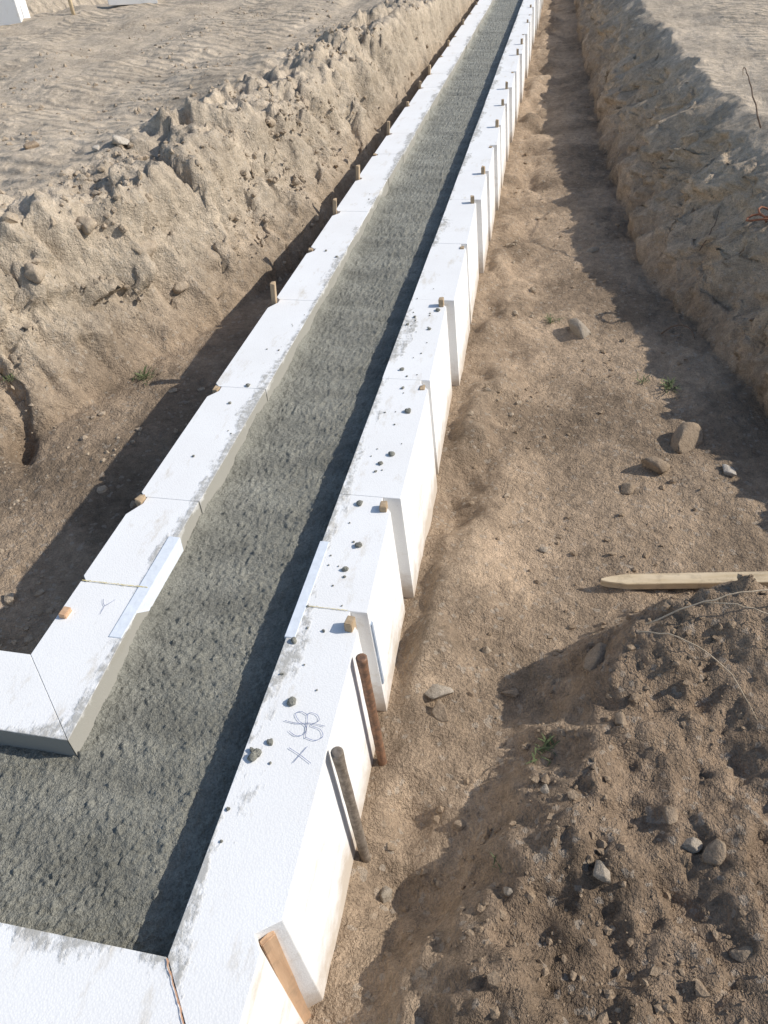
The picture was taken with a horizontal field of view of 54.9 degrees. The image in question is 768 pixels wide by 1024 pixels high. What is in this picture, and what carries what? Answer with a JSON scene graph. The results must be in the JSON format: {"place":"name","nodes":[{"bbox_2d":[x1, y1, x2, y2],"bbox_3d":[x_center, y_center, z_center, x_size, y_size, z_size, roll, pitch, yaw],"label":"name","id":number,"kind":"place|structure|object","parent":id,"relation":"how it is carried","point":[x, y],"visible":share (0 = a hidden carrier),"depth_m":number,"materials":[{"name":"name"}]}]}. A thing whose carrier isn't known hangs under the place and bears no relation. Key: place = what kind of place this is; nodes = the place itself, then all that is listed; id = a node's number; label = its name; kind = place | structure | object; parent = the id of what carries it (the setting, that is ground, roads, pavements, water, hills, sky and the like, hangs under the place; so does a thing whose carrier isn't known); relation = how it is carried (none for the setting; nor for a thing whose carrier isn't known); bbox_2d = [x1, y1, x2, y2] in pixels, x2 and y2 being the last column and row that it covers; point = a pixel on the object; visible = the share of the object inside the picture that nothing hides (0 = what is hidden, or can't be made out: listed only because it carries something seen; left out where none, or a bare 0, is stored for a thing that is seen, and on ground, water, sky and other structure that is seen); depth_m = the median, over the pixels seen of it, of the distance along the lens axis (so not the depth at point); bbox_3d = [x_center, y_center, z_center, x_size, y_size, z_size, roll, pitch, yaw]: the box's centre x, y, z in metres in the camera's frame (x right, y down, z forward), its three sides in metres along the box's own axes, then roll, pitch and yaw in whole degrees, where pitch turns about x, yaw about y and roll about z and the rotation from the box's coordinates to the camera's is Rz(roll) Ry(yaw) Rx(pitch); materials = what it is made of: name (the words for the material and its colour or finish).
{"place":"outdoors","nodes":[
{"label":"outdoors","id":0,"kind":"place"},
{"bbox_2d":[0,0,767,1023],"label":"ground","id":1,"kind":"structure","parent":0,"point":[632,88],"depth_m":3.20,"materials":[{"name":"soil"}]},
{"bbox_2d":[0,211,17,223],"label":"clay clod","id":2,"kind":"object","parent":1,"relation":"on","point":[7,216],"visible":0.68,"depth_m":3.23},
{"bbox_2d":[1,373,18,381],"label":"weed plant","id":3,"kind":"object","parent":1,"relation":"on","point":[12,376],"visible":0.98,"depth_m":3.19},
{"bbox_2d":[0,0,30,25],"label":"foam sheet stack","id":4,"kind":"object","parent":1,"relation":"on","point":[14,11],"visible":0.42,"depth_m":8.46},
{"bbox_2d":[23,140,38,149],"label":"stone","id":5,"kind":"object","parent":1,"relation":"on","point":[31,144],"visible":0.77,"depth_m":4.16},
{"bbox_2d":[24,263,45,282],"bbox_3d":[-1.520,-1.037,3.221,0.083,0.078,0.093,-37,64,-24],"label":"clay clod","id":6,"kind":"object","parent":1,"relation":"on","point":[34,273],"visible":1,"depth_m":3.20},
{"bbox_2d":[0,650,76,755],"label":"foam block","id":7,"kind":"structure","parent":1,"relation":"on","point":[29,719],"depth_m":1.69,"materials":[{"name":"plastic"}]},
{"bbox_2d":[68,0,74,14],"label":"survey post","id":8,"kind":"object","parent":1,"relation":"on","point":[71,7],"visible":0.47,"depth_m":8.56,"materials":[{"name":"brown wood"}]},
{"bbox_2d":[76,216,96,234],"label":"clay clod","id":9,"kind":"object","parent":1,"relation":"on","point":[89,224],"visible":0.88,"depth_m":3.43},
{"bbox_2d":[0,923,184,1023],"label":"foam block","id":10,"kind":"structure","parent":1,"relation":"on","point":[48,978],"depth_m":1.26,"materials":[{"name":"plastic"}]},
{"bbox_2d":[31,580,153,755],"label":"foam block","id":11,"kind":"structure","parent":1,"relation":"on","point":[78,654],"depth_m":1.81,"materials":[{"name":"white"}]},
{"bbox_2d":[58,606,71,618],"bbox_3d":[-0.820,0.441,2.070,0.022,0.514,0.032,10,44,10],"label":"wooden stake","id":12,"kind":"object","parent":11,"relation":"in","point":[64,612],"visible":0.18,"depth_m":1.89,"materials":[{"name":"beige wood"}]},
{"bbox_2d":[91,144,99,150],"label":"stone","id":13,"kind":"object","parent":1,"relation":"on","point":[95,147],"visible":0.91,"depth_m":4.01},
{"bbox_2d":[112,134,129,144],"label":"stone","id":14,"kind":"object","parent":1,"relation":"on","point":[116,139],"visible":0.99,"depth_m":3.98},
{"bbox_2d":[108,0,157,5],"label":"foam offcut","id":15,"kind":"object","parent":1,"relation":"on","point":[120,2],"visible":1,"depth_m":9.30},
{"bbox_2d":[84,497,201,587],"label":"foam block","id":16,"kind":"structure","parent":1,"relation":"on","point":[135,543],"depth_m":2.12,"materials":[{"name":"plastic"}]},
{"bbox_2d":[135,494,145,506],"bbox_3d":[-0.734,0.142,2.409,0.022,0.515,0.032,13,45,15],"label":"wooden stake","id":17,"kind":"object","parent":16,"relation":"in","point":[140,499],"visible":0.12,"depth_m":2.23,"materials":[{"name":"brown wood"}]},
{"bbox_2d":[133,365,154,385],"bbox_3d":[-1.128,-0.653,3.513,0.135,0.043,0.134,18,45,23],"label":"weed plant","id":18,"kind":"object","parent":1,"relation":"on","point":[143,375],"visible":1,"depth_m":3.52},
{"bbox_2d":[131,239,156,256],"bbox_3d":[-1.180,-1.297,3.645,0.130,0.099,0.170,-18,30,1],"label":"clay clod","id":19,"kind":"object","parent":1,"relation":"on","point":[149,247],"visible":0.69,"depth_m":3.62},
{"bbox_2d":[173,281,188,293],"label":"clay clod","id":20,"kind":"object","parent":1,"relation":"on","point":[179,287],"visible":1,"depth_m":3.79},
{"bbox_2d":[142,387,266,513],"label":"foam block","id":21,"kind":"structure","parent":1,"relation":"on","point":[209,441],"depth_m":2.44,"materials":[{"name":"plastic"}]},
{"bbox_2d":[212,385,220,393],"bbox_3d":[-0.612,-0.271,2.882,0.022,0.505,0.032,11,44,13],"label":"wooden stake","id":22,"kind":"object","parent":21,"relation":"in","point":[216,389],"visible":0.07,"depth_m":2.71,"materials":[{"name":"brown wood"}]},
{"bbox_2d":[0,0,522,957],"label":"concrete footing","id":23,"kind":"object","parent":1,"relation":"on","point":[106,832],"visible":0.86,"depth_m":1.91,"materials":[{"name":"concrete"}]},
{"bbox_2d":[109,536,182,638],"bbox_3d":[-0.631,0.210,1.987,0.034,0.052,0.370,7,42,9],"label":"foam strip","id":24,"kind":"object","parent":23,"relation":"on","point":[143,599],"visible":0.85,"depth_m":1.98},
{"bbox_2d":[284,541,328,639],"bbox_3d":[-0.196,0.213,1.949,0.027,0.052,0.345,5,42,10],"label":"foam strip","id":25,"kind":"object","parent":23,"relation":"on","point":[301,605],"visible":0.56,"depth_m":1.92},
{"bbox_2d":[216,300,317,400],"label":"foam block","id":26,"kind":"structure","parent":1,"relation":"on","point":[255,363],"depth_m":2.94,"materials":[{"name":"plastic"}]},
{"bbox_2d":[270,281,276,304],"bbox_3d":[-0.488,-0.776,3.392,0.022,0.587,0.032,5,43,4],"label":"wooden stake","id":27,"kind":"object","parent":26,"relation":"in","point":[273,292],"visible":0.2,"depth_m":3.21,"materials":[{"name":"brown wood"}]},
{"bbox_2d":[166,606,374,1023],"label":"foam block","id":28,"kind":"structure","parent":1,"relation":"on","point":[278,860],"depth_m":1.49,"materials":[{"name":"white"}]},
{"bbox_2d":[247,751,257,761],"bbox_3d":[-0.276,0.515,1.560,0.018,0.016,0.026,15,44,21],"label":"concrete lump","id":29,"kind":"object","parent":28,"relation":"on","point":[252,756],"visible":1,"depth_m":1.56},
{"bbox_2d":[253,748,261,756],"bbox_3d":[-0.269,0.509,1.569,0.020,0.012,0.019,13,44,19],"label":"concrete lump","id":30,"kind":"object","parent":28,"relation":"on","point":[258,751],"visible":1,"depth_m":1.56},
{"bbox_2d":[267,738,272,745],"bbox_3d":[-0.245,0.493,1.587,0.014,0.009,0.016,-8,41,-5],"label":"concrete lump","id":31,"kind":"object","parent":28,"relation":"on","point":[270,742],"visible":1,"depth_m":1.58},
{"bbox_2d":[287,696,295,706],"bbox_3d":[-0.207,0.425,1.661,0.022,0.014,0.024,3,41,8],"label":"concrete lump","id":32,"kind":"object","parent":28,"relation":"on","point":[291,700],"visible":1,"depth_m":1.66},
{"bbox_2d":[344,615,356,632],"bbox_3d":[-0.064,0.464,1.972,0.022,0.528,0.032,9,42,17],"label":"wooden stake","id":33,"kind":"object","parent":28,"relation":"in","point":[350,624],"visible":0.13,"depth_m":1.80,"materials":[{"name":"brown wood"}]},
{"bbox_2d":[265,117,275,126],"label":"clay clod","id":34,"kind":"object","parent":1,"relation":"on","point":[272,123],"visible":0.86,"depth_m":4.66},
{"bbox_2d":[0,0,557,719],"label":"dry soil crumbs","id":35,"kind":"object","parent":1,"relation":"on","point":[8,600],"visible":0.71,"depth_m":4.27,"materials":[{"name":"soil"}]},
{"bbox_2d":[259,931,310,1023],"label":"wooden board","id":36,"kind":"object","parent":1,"relation":"in","point":[269,943],"visible":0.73,"depth_m":1.40,"materials":[{"name":"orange wood"}]},
{"bbox_2d":[301,98,308,105],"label":"clay clod","id":37,"kind":"object","parent":1,"relation":"on","point":[305,101],"visible":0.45,"depth_m":5.12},
{"bbox_2d":[277,248,347,308],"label":"foam block","id":38,"kind":"structure","parent":1,"relation":"on","point":[315,274],"depth_m":3.44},
{"bbox_2d":[311,211,368,255],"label":"foam block","id":39,"kind":"structure","parent":1,"relation":"on","point":[343,230],"depth_m":3.85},
{"bbox_2d":[333,198,336,214],"bbox_3d":[-0.278,-1.491,4.213,0.022,0.572,0.032,3,42,1],"label":"wooden stake","id":40,"kind":"object","parent":39,"relation":"in","point":[334,206],"visible":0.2,"depth_m":4.04,"materials":[{"name":"brown wood"}]},
{"bbox_2d":[330,746,370,862],"bbox_3d":[-0.072,0.691,1.706,0.063,0.476,0.028,25,48,29],"label":"steel pin","id":41,"kind":"object","parent":1,"relation":"on","point":[338,757],"visible":0.99,"depth_m":1.66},
{"bbox_2d":[307,494,404,711],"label":"foam block","id":42,"kind":"structure","parent":1,"relation":"on","point":[366,591],"depth_m":2.04,"materials":[{"name":"plastic"}]},
{"bbox_2d":[355,542,361,547],"bbox_3d":[-0.072,0.091,2.036,0.022,0.013,0.020,-20,43,-18],"label":"concrete lump","id":43,"kind":"object","parent":42,"relation":"on","point":[358,544],"visible":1,"depth_m":2.03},
{"bbox_2d":[370,621,383,683],"bbox_3d":[-0.022,0.378,1.975,0.014,0.250,0.015,2,41,13],"label":"zinc strip","id":44,"kind":"object","parent":42,"relation":"attached to","point":[376,651],"visible":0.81,"depth_m":1.96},
{"bbox_2d":[379,501,387,512],"bbox_3d":[0.019,0.173,2.307,0.022,0.521,0.032,2,41,10],"label":"wooden stake","id":45,"kind":"object","parent":42,"relation":"in","point":[383,506],"visible":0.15,"depth_m":2.14,"materials":[{"name":"brown wood"}]},
{"bbox_2d":[337,178,388,220],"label":"foam block","id":46,"kind":"structure","parent":1,"relation":"on","point":[360,193],"depth_m":4.26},
{"bbox_2d":[356,165,359,180],"bbox_3d":[-0.161,-1.872,4.641,0.021,0.577,0.032,10,44,10],"label":"wooden stake","id":47,"kind":"object","parent":46,"relation":"in","point":[357,172],"visible":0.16,"depth_m":4.46,"materials":[{"name":"brown wood"}]},
{"bbox_2d":[355,653,386,765],"bbox_3d":[-0.026,0.529,1.889,0.066,0.476,0.028,27,49,30],"label":"steel pin","id":48,"kind":"object","parent":1,"relation":"on","point":[363,669],"visible":0.96,"depth_m":1.84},
{"bbox_2d":[360,154,402,186],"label":"foam block","id":49,"kind":"structure","parent":1,"relation":"on","point":[383,165],"depth_m":4.66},
{"bbox_2d":[380,885,391,902],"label":"stone","id":50,"kind":"object","parent":1,"relation":"on","point":[385,894],"visible":1,"depth_m":1.79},
{"bbox_2d":[340,378,436,597],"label":"foam block","id":51,"kind":"structure","parent":1,"relation":"on","point":[403,483],"depth_m":2.43,"materials":[{"name":"plastic"}]},
{"bbox_2d":[375,133,415,162],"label":"foam block","id":52,"kind":"structure","parent":1,"relation":"on","point":[399,143],"depth_m":5.02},
{"bbox_2d":[386,121,389,135],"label":"wooden stake","id":53,"kind":"object","parent":52,"relation":"in","point":[388,127],"visible":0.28,"depth_m":5.19,"materials":[{"name":"brown wood"}]},
{"bbox_2d":[390,105,430,139],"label":"foam block","id":54,"kind":"structure","parent":1,"relation":"on","point":[411,118],"depth_m":5.49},
{"bbox_2d":[382,299,451,473],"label":"foam block","id":55,"kind":"structure","parent":1,"relation":"on","point":[430,366],"depth_m":2.93,"materials":[{"name":"plastic"}]},
{"bbox_2d":[438,297,443,306],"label":"wooden stake","id":56,"kind":"object","parent":55,"relation":"in","point":[441,301],"visible":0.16,"depth_m":3.11,"materials":[{"name":"brown wood"}]},
{"bbox_2d":[409,87,441,109],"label":"foam block","id":57,"kind":"structure","parent":1,"relation":"on","point":[427,96],"depth_m":6.03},
{"bbox_2d":[421,73,449,90],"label":"foam block","id":58,"kind":"structure","parent":1,"relation":"on","point":[438,80],"depth_m":6.46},
{"bbox_2d":[424,684,453,699],"bbox_3d":[0.153,0.523,2.148,0.100,0.033,0.066,-3,24,8],"label":"stone","id":59,"kind":"object","parent":1,"relation":"on","point":[434,691],"visible":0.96,"depth_m":2.14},
{"bbox_2d":[431,700,448,721],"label":"stone","id":60,"kind":"object","parent":1,"relation":"on","point":[439,711],"visible":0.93,"depth_m":2.09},
{"bbox_2d":[412,243,469,385],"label":"foam block","id":61,"kind":"structure","parent":1,"relation":"on","point":[444,273],"depth_m":3.39,"materials":[{"name":"plastic"}]},
{"bbox_2d":[431,56,459,79],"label":"foam block","id":62,"kind":"structure","parent":1,"relation":"on","point":[446,64],"depth_m":6.94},
{"bbox_2d":[441,45,465,58],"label":"foam block","id":63,"kind":"structure","parent":1,"relation":"on","point":[456,50],"depth_m":7.44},
{"bbox_2d":[433,199,478,323],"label":"foam block","id":64,"kind":"structure","parent":1,"relation":"on","point":[458,224],"depth_m":3.88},
{"bbox_2d":[452,818,465,831],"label":"stone","id":65,"kind":"object","parent":1,"relation":"on","point":[459,825],"visible":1,"depth_m":1.87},
{"bbox_2d":[449,36,471,48],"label":"foam block","id":66,"kind":"structure","parent":1,"relation":"on","point":[462,40],"depth_m":7.86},
{"bbox_2d":[455,24,478,38],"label":"foam block","id":67,"kind":"structure","parent":1,"relation":"on","point":[468,30],"depth_m":8.35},
{"bbox_2d":[450,171,488,272],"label":"foam block","id":68,"kind":"structure","parent":1,"relation":"on","point":[468,184],"depth_m":4.29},
{"bbox_2d":[464,13,484,26],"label":"foam block","id":69,"kind":"structure","parent":1,"relation":"on","point":[476,18],"depth_m":8.93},
{"bbox_2d":[460,145,494,240],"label":"foam block","id":70,"kind":"structure","parent":1,"relation":"on","point":[477,157],"depth_m":4.69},
{"bbox_2d":[471,4,490,17],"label":"foam block","id":71,"kind":"structure","parent":1,"relation":"on","point":[481,8],"depth_m":9.52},
{"bbox_2d":[469,125,500,210],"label":"foam block","id":72,"kind":"structure","parent":1,"relation":"on","point":[489,135],"depth_m":5.07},
{"bbox_2d":[477,0,493,6],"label":"foam block","id":73,"kind":"structure","parent":1,"relation":"on","point":[485,2],"depth_m":9.98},
{"bbox_2d":[477,104,505,187],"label":"foam block","id":74,"kind":"structure","parent":1,"relation":"on","point":[490,114],"depth_m":5.50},
{"bbox_2d":[490,852,500,870],"bbox_3d":[0.264,0.797,1.699,0.050,0.017,0.051,30,51,33],"label":"weed plant","id":75,"kind":"object","parent":1,"relation":"on","point":[495,860],"visible":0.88,"depth_m":1.70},
{"bbox_2d":[485,87,509,161],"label":"foam block","id":76,"kind":"structure","parent":1,"relation":"on","point":[495,95],"depth_m":5.90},
{"bbox_2d":[491,72,514,141],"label":"foam block","id":77,"kind":"structure","parent":1,"relation":"on","point":[500,79],"depth_m":6.33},
{"bbox_2d":[496,54,519,122],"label":"foam block","id":78,"kind":"structure","parent":1,"relation":"on","point":[509,63],"depth_m":6.84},
{"bbox_2d":[503,887,512,895],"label":"stone","id":79,"kind":"object","parent":1,"relation":"on","point":[507,891],"visible":1,"depth_m":1.61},
{"bbox_2d":[501,690,518,697],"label":"stone","id":80,"kind":"object","parent":1,"relation":"on","point":[512,693],"visible":1,"depth_m":2.16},
{"bbox_2d":[503,43,523,102],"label":"foam block","id":81,"kind":"structure","parent":1,"relation":"on","point":[510,48],"depth_m":7.36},
{"bbox_2d":[507,34,524,82],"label":"foam block","id":82,"kind":"structure","parent":1,"relation":"on","point":[514,38],"depth_m":7.81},
{"bbox_2d":[511,22,528,77],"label":"foam block","id":83,"kind":"structure","parent":1,"relation":"on","point":[520,27],"depth_m":8.19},
{"bbox_2d":[515,15,530,63],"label":"foam block","id":84,"kind":"structure","parent":1,"relation":"on","point":[521,18],"depth_m":8.74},
{"bbox_2d":[518,7,531,54],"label":"foam block","id":85,"kind":"structure","parent":1,"relation":"on","point":[525,10],"depth_m":9.13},
{"bbox_2d":[521,0,534,44],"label":"foam block","id":86,"kind":"structure","parent":1,"relation":"on","point":[526,3],"depth_m":9.63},
{"bbox_2d":[535,0,536,34],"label":"foam block","id":87,"kind":"structure","parent":1,"relation":"on","point":[535,17],"depth_m":10.14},
{"bbox_2d":[537,0,539,29],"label":"foam block","id":88,"kind":"structure","parent":1,"relation":"on","point":[538,7],"depth_m":10.62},
{"bbox_2d":[526,734,559,765],"bbox_3d":[0.411,0.618,1.927,0.115,0.034,0.090,-13,42,-11],"label":"weed plant","id":89,"kind":"object","parent":1,"relation":"on","point":[547,742],"visible":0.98,"depth_m":1.93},
{"bbox_2d":[539,547,547,552],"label":"stone","id":90,"kind":"object","parent":1,"relation":"on","point":[543,549],"visible":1,"depth_m":2.62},
{"bbox_2d":[540,784,548,792],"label":"stone","id":91,"kind":"object","parent":1,"relation":"on","point":[544,788],"visible":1,"depth_m":1.78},
{"bbox_2d":[544,313,560,323],"bbox_3d":[0.888,-1.014,3.890,0.110,0.037,0.096,27,49,31],"label":"weed plant","id":92,"kind":"object","parent":1,"relation":"on","point":[549,318],"visible":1,"depth_m":3.90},
{"bbox_2d":[371,90,767,1023],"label":"damp soil crumbs","id":93,"kind":"object","parent":1,"relation":"on","point":[495,978],"visible":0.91,"depth_m":1.75,"materials":[{"name":"soil"}]},
{"bbox_2d":[568,318,591,338],"bbox_3d":[1.009,-0.930,3.774,0.094,0.098,0.151,-16,42,-14],"label":"stone","id":94,"kind":"object","parent":1,"relation":"on","point":[579,328],"visible":0.78,"depth_m":3.74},
{"bbox_2d":[586,246,598,252],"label":"stone","id":95,"kind":"object","parent":1,"relation":"on","point":[594,249],"visible":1,"depth_m":4.50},
{"bbox_2d":[583,642,606,671],"bbox_3d":[0.607,0.420,2.094,0.078,0.048,0.124,31,43,32],"label":"stone","id":96,"kind":"object","parent":1,"relation":"on","point":[594,658],"visible":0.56,"depth_m":2.09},
{"bbox_2d":[593,860,610,882],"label":"stone","id":97,"kind":"object","parent":1,"relation":"on","point":[601,871],"visible":0.98,"depth_m":1.59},
{"bbox_2d":[615,711,626,725],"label":"stone","id":98,"kind":"object","parent":1,"relation":"on","point":[620,718],"visible":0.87,"depth_m":1.87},
{"bbox_2d":[621,482,635,494],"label":"stone","id":99,"kind":"object","parent":1,"relation":"on","point":[627,488],"visible":1,"depth_m":2.81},
{"bbox_2d":[635,375,649,383],"bbox_3d":[1.180,-0.605,3.373,0.078,0.028,0.073,16,45,21],"label":"weed plant","id":100,"kind":"object","parent":1,"relation":"on","point":[643,379],"visible":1,"depth_m":3.37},
{"bbox_2d":[641,456,669,473],"bbox_3d":[1.067,-0.186,2.886,0.098,0.074,0.094,-29,47,-26],"label":"stone","id":101,"kind":"object","parent":1,"relation":"on","point":[655,464],"visible":0.99,"depth_m":2.86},
{"bbox_2d":[660,376,679,392],"bbox_3d":[1.280,-0.565,3.305,0.099,0.042,0.142,5,42,10],"label":"weed plant","id":102,"kind":"object","parent":1,"relation":"on","point":[669,384],"visible":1,"depth_m":3.32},
{"bbox_2d":[662,806,677,824],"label":"stone","id":103,"kind":"object","parent":1,"relation":"on","point":[670,814],"visible":1,"depth_m":1.69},
{"bbox_2d":[661,324,694,338],"bbox_3d":[1.447,-0.881,3.621,0.034,0.071,0.176,-34,49,-30],"label":"dry root","id":104,"kind":"object","parent":1,"relation":"on","point":[678,325],"visible":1,"depth_m":3.62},
{"bbox_2d":[601,571,767,588],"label":"pointed stake","id":105,"kind":"object","parent":1,"relation":"on","point":[670,580],"visible":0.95,"depth_m":2.38,"materials":[{"name":"brown wood"}]},
{"bbox_2d":[670,422,703,453],"bbox_3d":[1.223,-0.294,3.007,0.177,0.085,0.117,-35,62,-22],"label":"stone","id":106,"kind":"object","parent":1,"relation":"on","point":[687,437],"visible":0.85,"depth_m":2.99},
{"bbox_2d":[681,837,702,853],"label":"stone","id":107,"kind":"object","parent":1,"relation":"on","point":[693,845],"visible":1,"depth_m":1.64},
{"bbox_2d":[637,631,757,720],"bbox_3d":[0.810,0.396,1.899,0.037,0.089,0.346,-34,49,-30],"label":"dry root","id":108,"kind":"object","parent":1,"relation":"on","point":[707,653],"visible":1,"depth_m":1.88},
{"bbox_2d":[645,589,767,624],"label":"dry root","id":109,"kind":"object","parent":1,"relation":"on","point":[658,619],"visible":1,"depth_m":1.93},
{"bbox_2d":[702,839,725,865],"bbox_3d":[0.727,0.748,1.622,0.049,0.047,0.061,13,48,30],"label":"stone","id":110,"kind":"object","parent":1,"relation":"on","point":[714,852],"visible":1,"depth_m":1.61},
{"bbox_2d":[722,464,735,476],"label":"stone","id":111,"kind":"object","parent":1,"relation":"on","point":[729,470],"visible":0.97,"depth_m":2.84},
{"bbox_2d":[704,602,767,613],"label":"dry root","id":112,"kind":"object","parent":1,"relation":"on","point":[735,604],"visible":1,"depth_m":1.89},
{"bbox_2d":[729,946,752,962],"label":"stone","id":113,"kind":"object","parent":1,"relation":"on","point":[741,954],"visible":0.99,"depth_m":1.49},
{"bbox_2d":[743,67,760,127],"bbox_3d":[2.181,-2.541,4.430,0.066,0.163,1.156,8,42,13],"label":"dry root","id":114,"kind":"object","parent":1,"relation":"on","point":[753,98],"visible":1,"depth_m":4.16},
{"bbox_2d":[746,206,767,222],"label":"rusty wire","id":115,"kind":"object","parent":1,"relation":"on","point":[765,218],"visible":1,"depth_m":3.57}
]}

